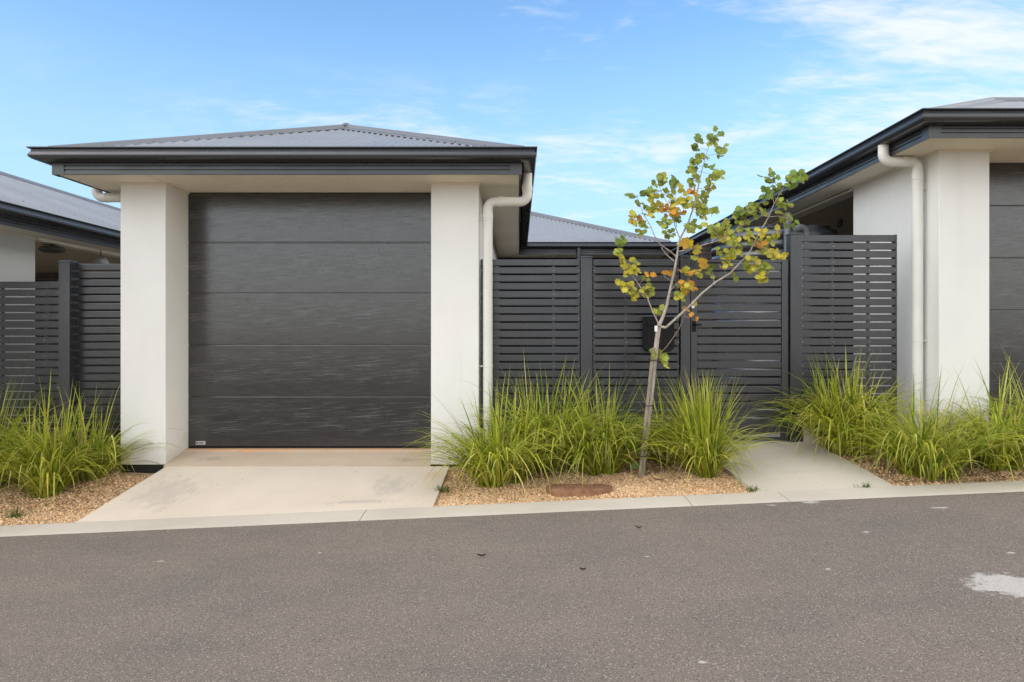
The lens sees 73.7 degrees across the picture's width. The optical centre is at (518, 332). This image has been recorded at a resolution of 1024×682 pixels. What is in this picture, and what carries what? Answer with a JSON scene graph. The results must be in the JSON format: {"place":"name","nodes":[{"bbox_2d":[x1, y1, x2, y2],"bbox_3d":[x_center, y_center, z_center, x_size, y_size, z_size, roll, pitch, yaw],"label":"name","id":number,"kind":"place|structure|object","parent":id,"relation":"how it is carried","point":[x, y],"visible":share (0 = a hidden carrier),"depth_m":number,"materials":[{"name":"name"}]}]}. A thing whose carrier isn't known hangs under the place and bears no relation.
{"place":"outdoors","nodes":[
{"label":"outdoors","id":0,"kind":"place"},
{"bbox_2d":[77,466,448,521],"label":"driveway","id":1,"kind":"structure","parent":0,"point":[183,491],"depth_m":5.68,"materials":[{"name":"concrete"}]},
{"bbox_2d":[35,377,879,459],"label":"courtyard paving","id":2,"kind":"structure","parent":0,"point":[529,409],"depth_m":10.97,"materials":[{"name":"concrete"}]},
{"bbox_2d":[711,212,839,417],"bbox_3d":[3.220,-0.132,8.620,1.519,2.464,1.519,0,0,-43],"label":"water tank","id":3,"kind":"object","parent":2,"relation":"on","point":[780,242],"visible":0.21,"depth_m":8.00,"materials":[{"name":"grey metal"}]},
{"bbox_2d":[0,492,1023,681],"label":"road","id":4,"kind":"structure","parent":0,"point":[913,589],"depth_m":3.42,"materials":[{"name":"grey asphalt"}]},
{"bbox_2d":[0,442,1023,525],"bbox_3d":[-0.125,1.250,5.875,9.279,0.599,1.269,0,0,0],"label":"gravel","id":5,"kind":"structure","parent":0,"point":[628,488],"depth_m":5.60,"materials":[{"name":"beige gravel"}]},
{"bbox_2d":[4,507,33,518],"bbox_3d":[-3.989,1.423,5.421,0.210,0.091,0.156,0,0,0],"label":"weed","id":6,"kind":"object","parent":5,"relation":"on","point":[17,514],"visible":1,"depth_m":5.42,"materials":[{"name":"green plant"}]},
{"bbox_2d":[0,361,110,486],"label":"grass clump","id":7,"kind":"object","parent":5,"relation":"on","point":[8,429],"visible":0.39,"depth_m":6.04,"materials":[{"name":"green plant"}]},
{"bbox_2d":[0,260,121,466],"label":"slat fence","id":8,"kind":"object","parent":5,"relation":"on","point":[67,308],"visible":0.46,"depth_m":6.53,"materials":[{"name":"grey metal"}]},
{"bbox_2d":[0,375,135,509],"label":"grass clump","id":9,"kind":"object","parent":5,"relation":"on","point":[42,478],"visible":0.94,"depth_m":5.75,"materials":[{"name":"green plant"}]},
{"bbox_2d":[0,379,183,490],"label":"grass clump","id":10,"kind":"object","parent":5,"relation":"on","point":[109,460],"visible":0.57,"depth_m":6.08,"materials":[{"name":"green plant"}]},
{"bbox_2d":[432,484,451,492],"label":"weed","id":11,"kind":"object","parent":5,"relation":"on","point":[441,489],"visible":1,"depth_m":5.61,"materials":[{"name":"green plant"}]},
{"bbox_2d":[392,363,590,494],"bbox_3d":[-0.187,0.787,5.833,1.841,1.065,1.818,0,0,28],"label":"grass clump","id":12,"kind":"object","parent":5,"relation":"on","point":[490,465],"visible":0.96,"depth_m":5.60,"materials":[{"name":"green plant"}]},
{"bbox_2d":[448,350,662,475],"bbox_3d":[0.376,0.697,5.867,2.115,1.158,1.480,0,0,0],"label":"grass clump","id":13,"kind":"object","parent":5,"relation":"on","point":[540,422],"visible":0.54,"depth_m":5.90,"materials":[{"name":"green plant"}]},
{"bbox_2d":[546,484,612,497],"bbox_3d":[0.492,1.277,5.490,0.540,0.091,0.210,0,0,0],"label":"service cover","id":14,"kind":"object","parent":5,"relation":"on","point":[572,490],"visible":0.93,"depth_m":5.39,"materials":[{"name":"metal"}]},
{"bbox_2d":[480,256,689,448],"bbox_3d":[0.633,0.287,6.490,1.985,2.027,0.108,0,0,0],"label":"slat fence","id":15,"kind":"object","parent":5,"relation":"on","point":[586,286],"visible":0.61,"depth_m":6.47,"materials":[{"name":"grey metal"}]},
{"bbox_2d":[643,317,673,351],"bbox_3d":[1.319,0.018,6.415,0.276,0.328,0.109,0,0,0],"label":"letterbox","id":16,"kind":"object","parent":15,"relation":"attached to","point":[649,332],"visible":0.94,"depth_m":6.37,"materials":[{"name":"black metal"}]},
{"bbox_2d":[647,327,672,344],"bbox_3d":[1.319,0.038,6.367,0.240,0.168,0.004,0,0,0],"label":"door","id":17,"kind":"structure","parent":16,"relation":"in","point":[666,335],"depth_m":6.36,"materials":[{"name":"black metal"}]},
{"bbox_2d":[507,366,681,487],"bbox_3d":[0.649,0.760,5.873,1.868,1.054,1.530,0,0,0],"label":"grass clump","id":18,"kind":"object","parent":5,"relation":"on","point":[610,467],"visible":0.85,"depth_m":5.78,"materials":[{"name":"green plant"}]},
{"bbox_2d":[638,348,658,478],"bbox_3d":[1.092,0.689,5.752,0.182,1.121,0.110,0,0,0],"label":"tree stake","id":19,"kind":"object","parent":5,"relation":"on","point":[646,408],"visible":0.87,"depth_m":5.72,"materials":[{"name":"wood"}]},
{"bbox_2d":[607,366,740,466],"bbox_3d":[1.299,0.714,5.928,1.306,0.927,1.298,0,0,-25],"label":"grass clump","id":20,"kind":"object","parent":5,"relation":"on","point":[663,459],"visible":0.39,"depth_m":5.97,"materials":[{"name":"green plant"}]},
{"bbox_2d":[622,368,794,492],"bbox_3d":[1.481,0.753,5.685,1.599,0.992,1.412,0,0,34],"label":"grass clump","id":21,"kind":"object","parent":5,"relation":"on","point":[705,456],"visible":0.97,"depth_m":5.57,"materials":[{"name":"green plant"}]},
{"bbox_2d":[613,125,808,477],"bbox_3d":[1.585,-0.232,5.739,1.564,2.987,0.442,0,0,10],"label":"young tree","id":22,"kind":"object","parent":5,"relation":"on","point":[793,177],"visible":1,"depth_m":5.72,"materials":[{"name":"green plant"}]},
{"bbox_2d":[744,484,768,491],"bbox_3d":[1.842,1.205,5.293,0.200,0.065,0.104,0,0,24],"label":"weed","id":23,"kind":"object","parent":5,"relation":"on","point":[755,489],"visible":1,"depth_m":5.30,"materials":[{"name":"green plant"}]},
{"bbox_2d":[722,344,952,471],"bbox_3d":[2.844,0.605,5.965,1.962,1.115,1.425,0,0,0],"label":"grass clump","id":24,"kind":"object","parent":5,"relation":"on","point":[837,407],"visible":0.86,"depth_m":5.93,"materials":[{"name":"green plant"}]},
{"bbox_2d":[785,233,896,444],"bbox_3d":[3.074,0.154,6.513,1.027,2.192,0.174,0,0,0],"label":"slat screen","id":25,"kind":"object","parent":5,"relation":"on","point":[796,246],"visible":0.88,"depth_m":6.47,"materials":[{"name":"grey metal"}]},
{"bbox_2d":[821,367,1023,488],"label":"grass clump","id":26,"kind":"object","parent":5,"relation":"on","point":[925,453],"visible":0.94,"depth_m":5.36,"materials":[{"name":"green plant"}]},
{"bbox_2d":[896,353,1023,483],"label":"grass clump","id":27,"kind":"object","parent":5,"relation":"on","point":[998,416],"visible":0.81,"depth_m":5.44,"materials":[{"name":"green plant"}]},
{"bbox_2d":[941,344,1023,428],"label":"grass clump","id":28,"kind":"object","parent":5,"relation":"on","point":[1019,402],"visible":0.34,"depth_m":6.01,"materials":[{"name":"green plant"}]},
{"bbox_2d":[0,0,1023,243],"label":"sky","id":29,"kind":"structure","parent":0,"point":[612,96],"materials":[{"name":"blue"}]},
{"bbox_2d":[718,433,893,491],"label":"path","id":30,"kind":"structure","parent":0,"point":[803,470],"depth_m":5.68,"materials":[{"name":"concrete"}]},
{"bbox_2d":[690,260,789,440],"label":"gate","id":31,"kind":"structure","parent":30,"relation":"on","point":[783,283],"depth_m":6.46,"materials":[{"name":"grey metal"}]},
{"bbox_3d":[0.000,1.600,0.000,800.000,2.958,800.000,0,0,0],"label":"ground","id":32,"kind":"structure","parent":0,"visible":0},
{"bbox_2d":[0,171,120,430],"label":"patio house","id":33,"kind":"structure","parent":32,"relation":"on","point":[34,216],"depth_m":8.65,"materials":[{"name":"grey steel"},{"name":"cream render"},{"name":"charcoal painted steel"}]},
{"bbox_2d":[37,244,66,252],"bbox_3d":[-5.701,-1.030,8.350,0.300,0.125,0.300,0,0,0],"label":"ceiling lamp","id":34,"kind":"object","parent":33,"relation":"attached to","point":[50,248],"visible":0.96,"depth_m":8.27,"materials":[{"name":"metal"}]},
{"bbox_2d":[93,250,108,263],"bbox_3d":[-5.564,-1.003,9.100,0.190,0.178,0.190,0,0,0],"label":"pendant lamp","id":35,"kind":"object","parent":33,"relation":"hanging from","point":[100,259],"visible":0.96,"depth_m":9.05,"materials":[{"name":"grey metal"}]},
{"bbox_2d":[26,123,677,472],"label":"garage house","id":36,"kind":"structure","parent":32,"relation":"on","point":[305,296],"depth_m":6.72,"materials":[{"name":"grey steel"},{"name":"white render"},{"name":"charcoal painted steel"}]},
{"bbox_2d":[188,193,430,447],"bbox_3d":[-2.027,-0.112,6.742,2.441,2.527,0.056,0,0,0],"label":"garage door","id":37,"kind":"structure","parent":36,"relation":"in","point":[310,313],"depth_m":6.72,"materials":[{"name":"grey metal"}]},
{"bbox_2d":[0,480,1023,536],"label":"kerb","id":38,"kind":"structure","parent":32,"relation":"on","point":[502,509],"depth_m":5.11,"materials":[{"name":"concrete"}]},
{"bbox_2d":[635,97,1023,440],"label":"garage house","id":39,"kind":"structure","parent":32,"relation":"on","point":[938,191],"depth_m":6.36,"materials":[{"name":"white painted render"},{"name":"charcoal steel"},{"name":"grey steel"}]},
{"bbox_2d":[837,216,842,226],"bbox_3d":[4.516,-1.553,9.587,0.077,0.149,0.093,0,0,44],"label":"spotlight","id":40,"kind":"object","parent":39,"relation":"attached to","point":[840,222],"visible":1,"depth_m":9.57,"materials":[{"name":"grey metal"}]},
{"bbox_2d":[989,163,1023,422],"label":"garage door","id":41,"kind":"structure","parent":39,"relation":"in","point":[1006,180],"depth_m":6.62,"materials":[{"name":"grey metal"}]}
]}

